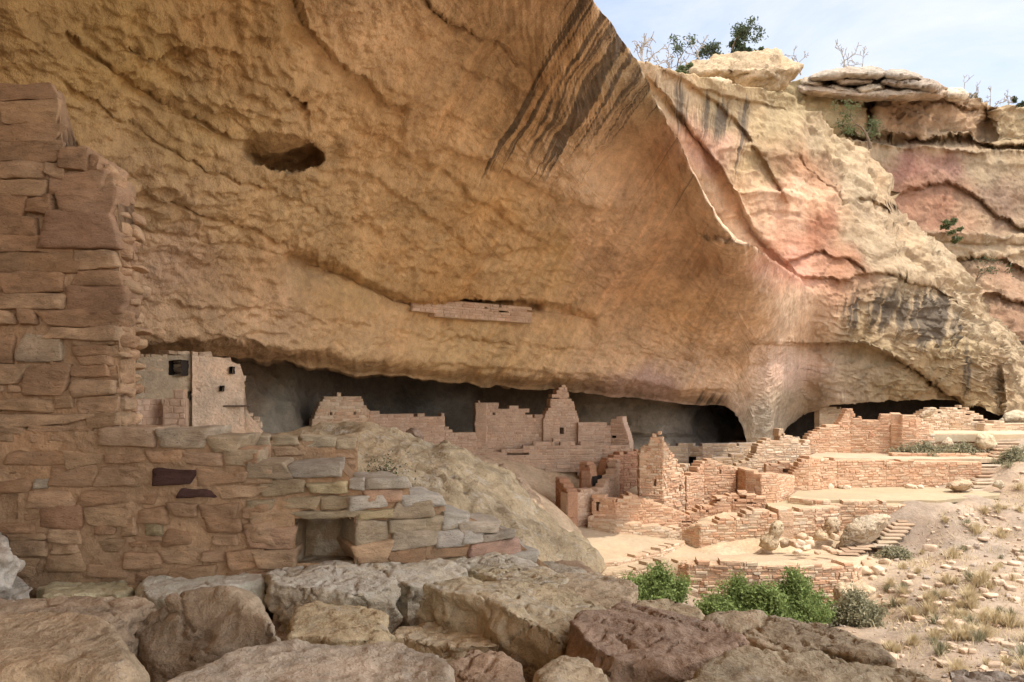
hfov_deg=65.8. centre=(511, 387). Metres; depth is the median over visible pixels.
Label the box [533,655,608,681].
rock
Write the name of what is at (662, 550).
kerb wall
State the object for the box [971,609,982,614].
stone
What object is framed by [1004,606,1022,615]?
grass tuft
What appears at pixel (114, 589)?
rock
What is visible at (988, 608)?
grass tuft
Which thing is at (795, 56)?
dead tree
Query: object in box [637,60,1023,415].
cliff
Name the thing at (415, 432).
rock
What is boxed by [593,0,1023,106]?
sky
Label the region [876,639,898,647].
grass tuft
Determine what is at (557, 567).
rock
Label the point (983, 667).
stone
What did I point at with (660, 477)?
sunlit tower
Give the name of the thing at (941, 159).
cliff
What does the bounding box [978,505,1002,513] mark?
grass tuft
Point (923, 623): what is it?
dry grass
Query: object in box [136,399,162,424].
ruined wall
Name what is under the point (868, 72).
rock ledge
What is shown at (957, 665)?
grass tuft
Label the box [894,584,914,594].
grass tuft
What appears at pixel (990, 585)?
grass tuft
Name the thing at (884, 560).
rubble stone
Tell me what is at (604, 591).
rock
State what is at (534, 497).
bedrock slope
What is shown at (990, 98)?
dead tree
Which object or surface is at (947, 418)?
rubble wall
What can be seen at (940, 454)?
parapet wall
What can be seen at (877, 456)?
terrace ground
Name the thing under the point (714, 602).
bush
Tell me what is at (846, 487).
rubble stone
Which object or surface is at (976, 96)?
shrub
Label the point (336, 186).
cliff
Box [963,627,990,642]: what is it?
grass tuft
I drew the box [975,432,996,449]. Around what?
boulder
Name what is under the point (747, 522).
retaining wall
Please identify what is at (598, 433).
ruined wall
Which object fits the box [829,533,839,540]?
rubble stone
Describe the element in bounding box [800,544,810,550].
rubble stone
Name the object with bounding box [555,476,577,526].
plaza side wall
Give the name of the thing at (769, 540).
boulder
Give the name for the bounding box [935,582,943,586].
stone
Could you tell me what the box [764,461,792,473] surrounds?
ruined wall
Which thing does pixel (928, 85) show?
rock ledge
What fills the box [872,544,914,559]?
bush
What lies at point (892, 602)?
grass tuft
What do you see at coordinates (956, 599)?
stone
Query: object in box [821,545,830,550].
rubble stone
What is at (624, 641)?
rock
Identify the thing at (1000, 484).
boulder
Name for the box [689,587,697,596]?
rubble stone
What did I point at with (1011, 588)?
stone
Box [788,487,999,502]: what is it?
terrace ground
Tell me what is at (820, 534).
boulder
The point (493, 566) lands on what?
rock
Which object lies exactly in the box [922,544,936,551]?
stone
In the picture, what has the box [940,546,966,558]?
grass tuft
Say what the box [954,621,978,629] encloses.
grass tuft
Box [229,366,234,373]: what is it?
window
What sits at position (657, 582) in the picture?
bush
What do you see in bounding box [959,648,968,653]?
stone
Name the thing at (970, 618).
grass tuft
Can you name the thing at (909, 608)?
grass tuft
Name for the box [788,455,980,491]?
retaining wall
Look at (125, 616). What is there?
rock
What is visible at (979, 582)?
grass tuft
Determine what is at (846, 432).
stepped wall
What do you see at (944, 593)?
grass tuft
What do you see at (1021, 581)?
stone
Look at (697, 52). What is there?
dead tree
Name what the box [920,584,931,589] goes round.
stone
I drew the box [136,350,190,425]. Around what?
side room
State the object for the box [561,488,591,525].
plaza corner wall
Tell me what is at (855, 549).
stone stairs
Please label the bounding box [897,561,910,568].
grass tuft
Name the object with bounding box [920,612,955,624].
grass tuft
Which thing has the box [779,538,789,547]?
boulder
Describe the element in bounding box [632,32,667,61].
dead tree
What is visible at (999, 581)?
stone
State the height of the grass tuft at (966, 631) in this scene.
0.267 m
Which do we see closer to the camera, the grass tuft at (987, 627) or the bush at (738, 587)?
the grass tuft at (987, 627)
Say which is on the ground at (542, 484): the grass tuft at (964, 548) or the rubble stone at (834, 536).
the grass tuft at (964, 548)
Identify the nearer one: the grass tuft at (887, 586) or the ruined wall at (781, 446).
the grass tuft at (887, 586)
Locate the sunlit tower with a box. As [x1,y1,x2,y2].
[637,431,685,512]
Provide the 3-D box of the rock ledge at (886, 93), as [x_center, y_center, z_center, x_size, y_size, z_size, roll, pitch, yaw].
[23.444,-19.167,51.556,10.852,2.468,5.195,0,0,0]
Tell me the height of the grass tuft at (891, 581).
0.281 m
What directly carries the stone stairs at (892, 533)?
on the ground at (542, 484)
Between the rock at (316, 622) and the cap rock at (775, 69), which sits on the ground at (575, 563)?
the rock at (316, 622)
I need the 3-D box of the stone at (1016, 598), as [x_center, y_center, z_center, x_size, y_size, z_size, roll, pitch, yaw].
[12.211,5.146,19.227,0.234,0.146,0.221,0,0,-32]
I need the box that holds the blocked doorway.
[868,431,873,438]
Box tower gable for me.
[541,385,578,444]
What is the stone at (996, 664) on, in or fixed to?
on the ground at (542, 484)
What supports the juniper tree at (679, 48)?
on the cap rock at (775, 69)
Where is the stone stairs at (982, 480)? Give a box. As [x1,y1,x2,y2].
[970,464,999,490]
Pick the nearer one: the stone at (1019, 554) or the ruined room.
the stone at (1019, 554)
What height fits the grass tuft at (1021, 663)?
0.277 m
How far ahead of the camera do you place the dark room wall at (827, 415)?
39.68 m
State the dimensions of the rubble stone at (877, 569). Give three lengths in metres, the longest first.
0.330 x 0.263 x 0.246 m
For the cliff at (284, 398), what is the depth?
34.47 m
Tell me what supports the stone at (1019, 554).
on the ground at (542, 484)
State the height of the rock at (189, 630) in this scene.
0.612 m
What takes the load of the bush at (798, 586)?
on the ground at (542, 484)
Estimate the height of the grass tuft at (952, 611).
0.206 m
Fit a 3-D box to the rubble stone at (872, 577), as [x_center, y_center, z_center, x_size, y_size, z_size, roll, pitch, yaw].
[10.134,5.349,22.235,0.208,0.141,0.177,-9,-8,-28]
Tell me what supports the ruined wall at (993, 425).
on the ground at (542, 484)
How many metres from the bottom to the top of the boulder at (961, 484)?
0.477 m
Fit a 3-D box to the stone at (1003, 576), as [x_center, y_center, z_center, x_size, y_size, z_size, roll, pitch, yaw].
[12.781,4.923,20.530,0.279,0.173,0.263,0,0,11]
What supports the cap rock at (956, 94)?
on the cliff at (941, 159)
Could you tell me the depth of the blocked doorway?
32.75 m
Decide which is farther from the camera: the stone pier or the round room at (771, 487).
the round room at (771, 487)
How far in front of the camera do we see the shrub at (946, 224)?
50.76 m
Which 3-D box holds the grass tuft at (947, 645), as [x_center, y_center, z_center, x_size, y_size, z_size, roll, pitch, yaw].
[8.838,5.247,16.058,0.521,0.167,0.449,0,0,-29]
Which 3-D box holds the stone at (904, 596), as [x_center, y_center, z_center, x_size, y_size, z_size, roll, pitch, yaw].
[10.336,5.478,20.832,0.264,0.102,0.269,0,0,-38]
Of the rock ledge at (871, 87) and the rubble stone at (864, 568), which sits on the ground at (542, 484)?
the rubble stone at (864, 568)
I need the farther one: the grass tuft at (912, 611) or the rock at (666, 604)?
the grass tuft at (912, 611)
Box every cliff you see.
[0,0,829,441]
[231,340,1023,449]
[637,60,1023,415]
[784,77,1023,340]
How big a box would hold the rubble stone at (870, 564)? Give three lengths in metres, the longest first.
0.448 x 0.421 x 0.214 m
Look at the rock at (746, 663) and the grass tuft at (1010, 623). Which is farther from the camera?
the grass tuft at (1010, 623)
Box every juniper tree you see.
[667,33,697,70]
[694,15,768,58]
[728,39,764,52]
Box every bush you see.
[365,451,415,479]
[620,559,696,603]
[693,584,741,615]
[699,569,754,609]
[722,576,827,622]
[767,563,838,624]
[825,581,892,628]
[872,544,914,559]
[885,439,968,456]
[944,438,992,454]
[982,444,1023,467]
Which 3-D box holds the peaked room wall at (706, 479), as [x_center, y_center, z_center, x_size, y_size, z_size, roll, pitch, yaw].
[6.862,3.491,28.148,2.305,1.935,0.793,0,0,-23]
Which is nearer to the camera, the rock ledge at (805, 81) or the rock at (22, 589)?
the rock at (22, 589)
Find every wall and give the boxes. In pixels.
[0,82,152,518]
[0,424,551,613]
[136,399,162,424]
[256,433,357,471]
[369,411,476,454]
[476,438,632,475]
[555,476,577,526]
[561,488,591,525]
[577,416,633,448]
[579,461,601,487]
[588,515,681,539]
[591,459,619,514]
[592,491,681,528]
[598,449,637,496]
[602,557,689,578]
[604,539,684,566]
[666,442,755,465]
[677,556,862,605]
[678,463,689,471]
[680,490,765,531]
[682,506,776,547]
[684,458,735,510]
[696,453,743,464]
[729,428,809,472]
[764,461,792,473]
[769,504,840,541]
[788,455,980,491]
[788,496,904,530]
[803,408,901,454]
[814,407,841,427]
[888,452,990,456]
[913,405,987,430]
[927,433,993,450]
[976,420,1023,430]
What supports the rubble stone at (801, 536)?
on the ground at (542, 484)
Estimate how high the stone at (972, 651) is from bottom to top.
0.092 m
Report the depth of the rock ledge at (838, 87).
49.38 m
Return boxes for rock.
[0,532,25,599]
[0,596,156,658]
[0,611,149,681]
[11,576,31,599]
[36,580,134,598]
[135,572,266,610]
[135,585,280,681]
[167,638,454,681]
[264,560,402,633]
[286,600,396,645]
[373,558,468,626]
[392,621,498,663]
[406,428,423,438]
[416,576,606,676]
[444,552,568,587]
[449,650,524,681]
[509,652,533,681]
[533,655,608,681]
[543,561,586,572]
[558,571,638,608]
[565,600,749,681]
[635,598,704,619]
[683,645,942,681]
[684,47,803,90]
[702,610,896,667]
[943,87,968,101]
[948,669,1023,681]
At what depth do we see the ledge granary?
25.86 m
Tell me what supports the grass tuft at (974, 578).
on the ground at (542, 484)
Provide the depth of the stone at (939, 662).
15.25 m
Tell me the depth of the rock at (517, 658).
3.69 m
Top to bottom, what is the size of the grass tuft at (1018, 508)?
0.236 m
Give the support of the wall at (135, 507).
on the ground at (575, 563)
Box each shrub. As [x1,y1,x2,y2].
[675,61,692,73]
[829,99,883,148]
[939,217,963,243]
[968,92,982,101]
[1011,96,1023,107]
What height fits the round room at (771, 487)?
1.419 m
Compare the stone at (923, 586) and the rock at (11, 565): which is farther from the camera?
the stone at (923, 586)
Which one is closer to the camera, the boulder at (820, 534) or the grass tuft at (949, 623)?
the grass tuft at (949, 623)
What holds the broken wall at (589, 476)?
on the room cross wall at (608, 483)
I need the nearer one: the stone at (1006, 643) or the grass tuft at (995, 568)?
the stone at (1006, 643)
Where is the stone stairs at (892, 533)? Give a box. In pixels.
[871,519,914,547]
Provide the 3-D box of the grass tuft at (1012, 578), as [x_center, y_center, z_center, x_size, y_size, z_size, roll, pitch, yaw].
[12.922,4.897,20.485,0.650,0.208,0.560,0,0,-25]
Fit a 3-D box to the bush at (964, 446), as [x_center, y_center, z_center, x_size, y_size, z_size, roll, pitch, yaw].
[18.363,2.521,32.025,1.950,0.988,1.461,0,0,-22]
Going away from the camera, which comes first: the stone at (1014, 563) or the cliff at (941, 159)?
the stone at (1014, 563)
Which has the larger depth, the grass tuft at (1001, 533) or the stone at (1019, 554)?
the grass tuft at (1001, 533)
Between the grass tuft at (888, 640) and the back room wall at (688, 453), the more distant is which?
the back room wall at (688, 453)
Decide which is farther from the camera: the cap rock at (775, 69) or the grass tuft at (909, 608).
the cap rock at (775, 69)
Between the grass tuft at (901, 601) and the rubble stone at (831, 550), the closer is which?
the grass tuft at (901, 601)
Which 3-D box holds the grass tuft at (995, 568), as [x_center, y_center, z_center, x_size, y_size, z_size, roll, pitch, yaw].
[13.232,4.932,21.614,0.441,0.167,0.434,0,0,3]
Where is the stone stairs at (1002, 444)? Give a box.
[987,439,1020,457]
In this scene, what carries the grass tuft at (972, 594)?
on the ground at (542, 484)
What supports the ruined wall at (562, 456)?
on the ground at (542, 484)
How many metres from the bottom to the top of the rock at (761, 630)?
0.315 m
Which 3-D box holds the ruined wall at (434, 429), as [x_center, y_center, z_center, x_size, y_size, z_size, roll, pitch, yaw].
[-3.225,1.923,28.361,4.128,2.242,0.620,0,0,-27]
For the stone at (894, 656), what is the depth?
15.96 m
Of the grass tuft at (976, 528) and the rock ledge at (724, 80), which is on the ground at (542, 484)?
the grass tuft at (976, 528)
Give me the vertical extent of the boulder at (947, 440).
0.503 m
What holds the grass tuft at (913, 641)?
on the ground at (542, 484)
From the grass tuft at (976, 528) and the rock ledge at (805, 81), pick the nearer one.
the grass tuft at (976, 528)
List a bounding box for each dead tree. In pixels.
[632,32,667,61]
[650,46,688,69]
[684,34,707,62]
[785,46,808,74]
[835,39,863,66]
[846,46,867,66]
[963,75,980,106]
[984,86,1005,106]
[1004,90,1013,104]
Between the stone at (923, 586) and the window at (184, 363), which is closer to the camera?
the window at (184, 363)
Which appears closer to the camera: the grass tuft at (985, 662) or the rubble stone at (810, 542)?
the grass tuft at (985, 662)
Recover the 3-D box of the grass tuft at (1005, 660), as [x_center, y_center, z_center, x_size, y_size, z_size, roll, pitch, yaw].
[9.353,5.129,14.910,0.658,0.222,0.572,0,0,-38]
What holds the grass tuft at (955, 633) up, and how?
on the ground at (542, 484)
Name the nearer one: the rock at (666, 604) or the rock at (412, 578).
the rock at (666, 604)
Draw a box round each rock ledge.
[709,77,731,83]
[797,83,947,102]
[800,77,822,85]
[808,65,886,80]
[826,84,854,91]
[832,78,874,85]
[854,83,884,92]
[880,78,943,92]
[884,69,922,80]
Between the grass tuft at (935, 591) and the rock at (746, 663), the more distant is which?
the grass tuft at (935, 591)
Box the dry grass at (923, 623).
[870,474,1023,674]
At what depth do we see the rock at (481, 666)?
3.16 m
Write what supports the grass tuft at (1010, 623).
on the ground at (542, 484)
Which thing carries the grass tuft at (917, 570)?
on the ground at (542, 484)
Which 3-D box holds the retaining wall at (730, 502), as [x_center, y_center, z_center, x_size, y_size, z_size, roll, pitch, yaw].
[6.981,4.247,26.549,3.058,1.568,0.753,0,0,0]
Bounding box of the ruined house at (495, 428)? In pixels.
[472,401,543,453]
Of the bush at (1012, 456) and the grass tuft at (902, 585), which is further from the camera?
the bush at (1012, 456)
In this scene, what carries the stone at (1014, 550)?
on the ground at (542, 484)
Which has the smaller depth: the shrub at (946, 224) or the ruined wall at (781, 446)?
the ruined wall at (781, 446)
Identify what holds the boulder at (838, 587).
on the ground at (542, 484)
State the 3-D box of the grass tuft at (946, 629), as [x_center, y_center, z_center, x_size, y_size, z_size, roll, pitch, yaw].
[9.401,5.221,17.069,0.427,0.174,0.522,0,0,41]
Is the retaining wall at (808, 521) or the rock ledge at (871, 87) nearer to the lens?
the retaining wall at (808, 521)
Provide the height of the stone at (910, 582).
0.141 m
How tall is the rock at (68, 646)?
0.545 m
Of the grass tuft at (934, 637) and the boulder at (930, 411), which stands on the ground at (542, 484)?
the grass tuft at (934, 637)
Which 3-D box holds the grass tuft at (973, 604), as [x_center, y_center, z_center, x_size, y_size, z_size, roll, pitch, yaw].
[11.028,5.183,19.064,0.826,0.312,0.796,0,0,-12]
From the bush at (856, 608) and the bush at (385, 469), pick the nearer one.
the bush at (385, 469)
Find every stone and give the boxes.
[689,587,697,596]
[789,540,801,546]
[794,550,802,553]
[795,532,806,539]
[796,539,804,548]
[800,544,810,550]
[804,539,814,546]
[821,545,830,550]
[827,548,836,553]
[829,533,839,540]
[843,485,850,488]
[861,560,877,568]
[862,566,868,574]
[869,575,876,579]
[872,565,884,574]
[879,558,891,563]
[891,654,898,661]
[899,593,908,597]
[902,580,912,584]
[905,484,916,488]
[907,573,916,578]
[911,615,923,620]
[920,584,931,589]
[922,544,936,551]
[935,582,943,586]
[936,660,948,666]
[940,564,950,568]
[953,597,968,601]
[953,620,964,627]
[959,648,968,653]
[968,648,976,653]
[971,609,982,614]
[978,536,988,540]
[979,665,988,669]
[982,592,998,597]
[985,637,1003,643]
[987,660,1003,667]
[993,579,1005,585]
[999,574,1010,580]
[1000,641,1015,648]
[1004,585,1016,591]
[1007,560,1020,565]
[1008,573,1021,578]
[1009,596,1020,601]
[1012,548,1023,552]
[1015,552,1023,555]
[1016,579,1023,583]
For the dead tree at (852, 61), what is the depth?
53.38 m
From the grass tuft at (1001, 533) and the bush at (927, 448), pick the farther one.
the bush at (927, 448)
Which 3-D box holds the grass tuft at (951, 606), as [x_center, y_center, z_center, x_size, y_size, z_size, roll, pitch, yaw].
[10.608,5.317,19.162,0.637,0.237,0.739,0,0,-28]
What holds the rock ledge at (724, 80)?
on the cliff at (786, 180)
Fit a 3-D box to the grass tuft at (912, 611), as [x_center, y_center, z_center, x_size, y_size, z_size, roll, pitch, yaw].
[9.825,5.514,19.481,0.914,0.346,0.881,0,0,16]
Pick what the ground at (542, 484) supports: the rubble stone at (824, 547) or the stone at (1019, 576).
the stone at (1019, 576)
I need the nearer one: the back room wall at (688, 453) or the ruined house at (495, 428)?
the ruined house at (495, 428)
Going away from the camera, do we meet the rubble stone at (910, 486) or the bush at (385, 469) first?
the bush at (385, 469)
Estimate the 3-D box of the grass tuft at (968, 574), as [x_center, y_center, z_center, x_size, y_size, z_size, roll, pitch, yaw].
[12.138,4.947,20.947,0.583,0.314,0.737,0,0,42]
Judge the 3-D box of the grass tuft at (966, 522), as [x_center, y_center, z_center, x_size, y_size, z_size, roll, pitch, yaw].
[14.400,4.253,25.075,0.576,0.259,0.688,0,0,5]
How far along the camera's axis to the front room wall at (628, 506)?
25.74 m
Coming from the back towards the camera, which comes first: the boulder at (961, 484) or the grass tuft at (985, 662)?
the boulder at (961, 484)
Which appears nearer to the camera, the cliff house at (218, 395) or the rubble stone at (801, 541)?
the cliff house at (218, 395)
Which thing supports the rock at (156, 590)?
on the ground at (575, 563)
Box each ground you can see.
[262,432,1023,681]
[267,560,638,637]
[766,500,808,510]
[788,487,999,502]
[810,453,1001,462]
[931,430,1023,441]
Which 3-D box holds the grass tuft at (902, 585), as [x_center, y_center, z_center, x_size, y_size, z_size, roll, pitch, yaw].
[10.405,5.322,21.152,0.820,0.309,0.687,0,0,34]
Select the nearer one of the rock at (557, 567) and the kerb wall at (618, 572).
the rock at (557, 567)
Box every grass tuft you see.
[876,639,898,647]
[877,596,903,606]
[877,639,916,652]
[881,582,894,591]
[882,575,904,586]
[885,580,916,591]
[893,597,908,604]
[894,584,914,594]
[896,604,926,619]
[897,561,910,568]
[898,630,923,645]
[899,603,927,615]
[908,598,941,613]
[910,587,940,603]
[913,566,924,573]
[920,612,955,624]
[920,625,950,639]
[921,588,940,596]
[923,635,939,644]
[927,637,958,655]
[932,650,975,672]
[934,587,953,597]
[935,571,954,584]
[939,516,950,522]
[939,602,958,610]
[939,617,957,628]
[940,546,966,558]
[940,626,968,640]
[941,625,957,633]
[944,642,959,649]
[947,607,962,616]
[949,577,962,583]
[949,608,973,618]
[952,596,981,609]
[954,543,970,551]
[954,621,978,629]
[955,588,981,600]
[955,597,968,608]
[956,582,989,592]
[958,625,978,640]
[960,518,977,525]
[960,568,973,580]
[961,522,987,533]
[961,612,980,624]
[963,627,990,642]
[964,575,983,583]
[965,590,983,600]
[967,580,992,586]
[968,620,1006,638]
[969,568,1001,582]
[969,609,995,624]
[973,607,1015,625]
[977,654,995,666]
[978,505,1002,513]
[978,605,1012,616]
[981,580,996,589]
[990,526,1012,538]
[990,565,999,570]
[991,607,1022,627]
[993,503,1005,508]
[994,561,1004,567]
[995,652,1019,666]
[999,642,1023,657]
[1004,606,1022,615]
[1006,573,1018,580]
[1008,651,1023,669]
[1011,482,1023,489]
[1014,505,1023,512]
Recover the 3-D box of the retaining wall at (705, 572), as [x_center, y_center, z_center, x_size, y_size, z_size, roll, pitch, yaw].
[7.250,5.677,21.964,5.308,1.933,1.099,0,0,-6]
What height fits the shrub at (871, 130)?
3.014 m
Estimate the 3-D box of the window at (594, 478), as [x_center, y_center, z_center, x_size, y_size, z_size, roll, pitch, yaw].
[2.933,3.289,28.086,0.550,0.339,0.270,0,0,-42]
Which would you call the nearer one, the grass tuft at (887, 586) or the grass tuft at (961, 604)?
the grass tuft at (961, 604)
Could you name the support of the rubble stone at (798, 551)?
on the plaza floor
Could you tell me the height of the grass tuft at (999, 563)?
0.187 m
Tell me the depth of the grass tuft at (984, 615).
17.77 m
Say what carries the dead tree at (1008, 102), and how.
on the cliff at (941, 159)
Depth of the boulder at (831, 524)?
25.06 m
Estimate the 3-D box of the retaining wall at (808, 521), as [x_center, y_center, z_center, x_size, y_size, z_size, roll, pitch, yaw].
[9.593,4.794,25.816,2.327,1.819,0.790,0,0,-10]
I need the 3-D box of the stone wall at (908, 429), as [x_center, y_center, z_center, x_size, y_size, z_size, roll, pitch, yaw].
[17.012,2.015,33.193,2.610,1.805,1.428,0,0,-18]
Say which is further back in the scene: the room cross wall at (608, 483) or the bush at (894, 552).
the room cross wall at (608, 483)
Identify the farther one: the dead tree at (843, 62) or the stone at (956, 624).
the dead tree at (843, 62)
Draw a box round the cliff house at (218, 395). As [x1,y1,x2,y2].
[188,351,262,432]
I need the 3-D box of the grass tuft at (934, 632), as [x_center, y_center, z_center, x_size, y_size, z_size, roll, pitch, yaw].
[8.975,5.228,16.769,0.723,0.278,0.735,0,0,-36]
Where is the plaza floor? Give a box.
[578,526,868,577]
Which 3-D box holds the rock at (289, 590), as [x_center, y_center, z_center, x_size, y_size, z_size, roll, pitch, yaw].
[-1.077,1.265,4.688,0.745,0.352,0.881,0,0,-18]
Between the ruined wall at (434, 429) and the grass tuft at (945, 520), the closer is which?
the grass tuft at (945, 520)
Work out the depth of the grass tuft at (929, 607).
19.38 m
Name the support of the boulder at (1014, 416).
on the ground at (542, 484)
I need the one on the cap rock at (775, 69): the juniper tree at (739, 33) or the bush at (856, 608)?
the juniper tree at (739, 33)
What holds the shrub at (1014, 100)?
on the cliff at (941, 159)
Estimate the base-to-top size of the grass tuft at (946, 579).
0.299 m
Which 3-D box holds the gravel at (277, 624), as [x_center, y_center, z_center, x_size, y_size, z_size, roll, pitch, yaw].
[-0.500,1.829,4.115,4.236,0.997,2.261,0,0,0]
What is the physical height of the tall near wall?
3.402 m
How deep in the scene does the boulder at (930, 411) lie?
35.09 m
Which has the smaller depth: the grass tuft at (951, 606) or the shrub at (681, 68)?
the grass tuft at (951, 606)
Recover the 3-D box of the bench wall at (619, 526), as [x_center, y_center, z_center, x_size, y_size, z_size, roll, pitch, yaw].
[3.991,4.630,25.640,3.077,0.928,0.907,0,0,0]
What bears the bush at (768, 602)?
on the ground at (542, 484)
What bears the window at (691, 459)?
in the back room wall at (688, 453)
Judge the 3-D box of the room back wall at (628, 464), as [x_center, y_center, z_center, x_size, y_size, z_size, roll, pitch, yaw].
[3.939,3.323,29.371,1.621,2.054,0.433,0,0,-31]
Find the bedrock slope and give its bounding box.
[473,455,544,508]
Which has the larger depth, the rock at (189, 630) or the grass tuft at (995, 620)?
the grass tuft at (995, 620)
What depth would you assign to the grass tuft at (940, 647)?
15.79 m
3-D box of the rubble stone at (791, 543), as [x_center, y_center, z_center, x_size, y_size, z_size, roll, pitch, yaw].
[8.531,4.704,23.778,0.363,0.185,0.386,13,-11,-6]
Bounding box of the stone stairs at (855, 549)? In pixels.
[837,544,876,555]
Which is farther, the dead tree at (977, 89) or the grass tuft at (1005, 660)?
the dead tree at (977, 89)
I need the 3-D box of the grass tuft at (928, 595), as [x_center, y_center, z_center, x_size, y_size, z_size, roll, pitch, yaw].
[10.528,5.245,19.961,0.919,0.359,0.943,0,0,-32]
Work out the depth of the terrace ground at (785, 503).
26.75 m
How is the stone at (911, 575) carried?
on the ground at (542, 484)
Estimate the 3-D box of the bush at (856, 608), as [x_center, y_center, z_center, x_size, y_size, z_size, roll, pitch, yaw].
[8.197,5.383,19.119,1.850,1.295,1.224,0,0,0]
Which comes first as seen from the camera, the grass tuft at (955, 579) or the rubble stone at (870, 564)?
the grass tuft at (955, 579)
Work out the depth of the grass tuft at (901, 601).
20.50 m
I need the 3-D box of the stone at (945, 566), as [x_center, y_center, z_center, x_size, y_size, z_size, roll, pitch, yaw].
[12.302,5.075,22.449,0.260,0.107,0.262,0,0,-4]
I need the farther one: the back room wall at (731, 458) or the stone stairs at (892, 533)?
the back room wall at (731, 458)
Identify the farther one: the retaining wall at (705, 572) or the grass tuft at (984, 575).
the retaining wall at (705, 572)
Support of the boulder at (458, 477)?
on the ground at (575, 563)
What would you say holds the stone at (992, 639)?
on the ground at (542, 484)
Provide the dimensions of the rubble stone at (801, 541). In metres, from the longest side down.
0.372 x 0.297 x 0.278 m
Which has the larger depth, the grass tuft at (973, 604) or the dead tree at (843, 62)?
the dead tree at (843, 62)
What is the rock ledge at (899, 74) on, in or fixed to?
on the rock ledge at (928, 85)
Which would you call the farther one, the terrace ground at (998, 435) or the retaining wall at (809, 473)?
the terrace ground at (998, 435)
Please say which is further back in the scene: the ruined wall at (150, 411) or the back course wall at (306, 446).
the ruined wall at (150, 411)
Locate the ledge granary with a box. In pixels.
[409,301,531,323]
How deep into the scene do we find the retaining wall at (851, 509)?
26.23 m
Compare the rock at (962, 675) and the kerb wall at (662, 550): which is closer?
the rock at (962, 675)
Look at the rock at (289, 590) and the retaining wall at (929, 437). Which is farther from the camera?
the retaining wall at (929, 437)
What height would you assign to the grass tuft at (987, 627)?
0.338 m
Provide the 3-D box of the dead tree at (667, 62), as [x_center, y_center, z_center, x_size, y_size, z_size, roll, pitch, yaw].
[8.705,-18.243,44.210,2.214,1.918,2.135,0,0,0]
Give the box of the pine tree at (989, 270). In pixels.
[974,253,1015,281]
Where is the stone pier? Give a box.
[163,389,188,426]
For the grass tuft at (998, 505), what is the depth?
26.30 m
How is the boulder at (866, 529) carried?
on the ground at (542, 484)
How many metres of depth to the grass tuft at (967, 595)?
19.30 m
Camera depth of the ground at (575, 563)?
6.13 m
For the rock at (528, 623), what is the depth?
3.98 m
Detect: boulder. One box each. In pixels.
[270,421,606,573]
[759,520,783,550]
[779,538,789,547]
[813,528,827,540]
[824,517,840,535]
[833,582,875,603]
[838,514,890,547]
[919,407,936,418]
[941,437,953,448]
[946,478,972,491]
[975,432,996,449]
[992,480,1004,489]
[999,410,1023,422]
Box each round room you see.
[733,467,794,506]
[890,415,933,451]
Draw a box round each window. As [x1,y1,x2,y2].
[168,360,188,375]
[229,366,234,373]
[592,475,601,485]
[689,457,695,465]
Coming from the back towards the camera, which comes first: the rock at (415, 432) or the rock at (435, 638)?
the rock at (415, 432)
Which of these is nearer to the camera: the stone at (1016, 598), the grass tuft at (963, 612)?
the grass tuft at (963, 612)
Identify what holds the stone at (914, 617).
on the ground at (542, 484)
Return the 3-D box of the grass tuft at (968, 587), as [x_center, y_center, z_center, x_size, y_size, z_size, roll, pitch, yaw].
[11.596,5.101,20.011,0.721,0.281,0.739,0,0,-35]
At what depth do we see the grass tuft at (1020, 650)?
15.41 m
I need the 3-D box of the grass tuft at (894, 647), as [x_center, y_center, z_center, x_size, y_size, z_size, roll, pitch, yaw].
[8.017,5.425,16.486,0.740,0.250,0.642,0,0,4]
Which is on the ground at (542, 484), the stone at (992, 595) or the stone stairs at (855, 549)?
the stone at (992, 595)
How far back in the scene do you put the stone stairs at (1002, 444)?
31.97 m
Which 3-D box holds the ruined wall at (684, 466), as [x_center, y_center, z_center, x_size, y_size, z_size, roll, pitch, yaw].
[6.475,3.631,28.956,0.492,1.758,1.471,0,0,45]
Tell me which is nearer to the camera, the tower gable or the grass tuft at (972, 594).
the grass tuft at (972, 594)
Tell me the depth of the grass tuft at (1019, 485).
28.22 m
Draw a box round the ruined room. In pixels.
[308,392,369,425]
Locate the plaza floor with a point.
(607, 545)
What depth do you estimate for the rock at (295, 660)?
2.90 m
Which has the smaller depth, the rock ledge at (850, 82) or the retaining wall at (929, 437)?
the retaining wall at (929, 437)

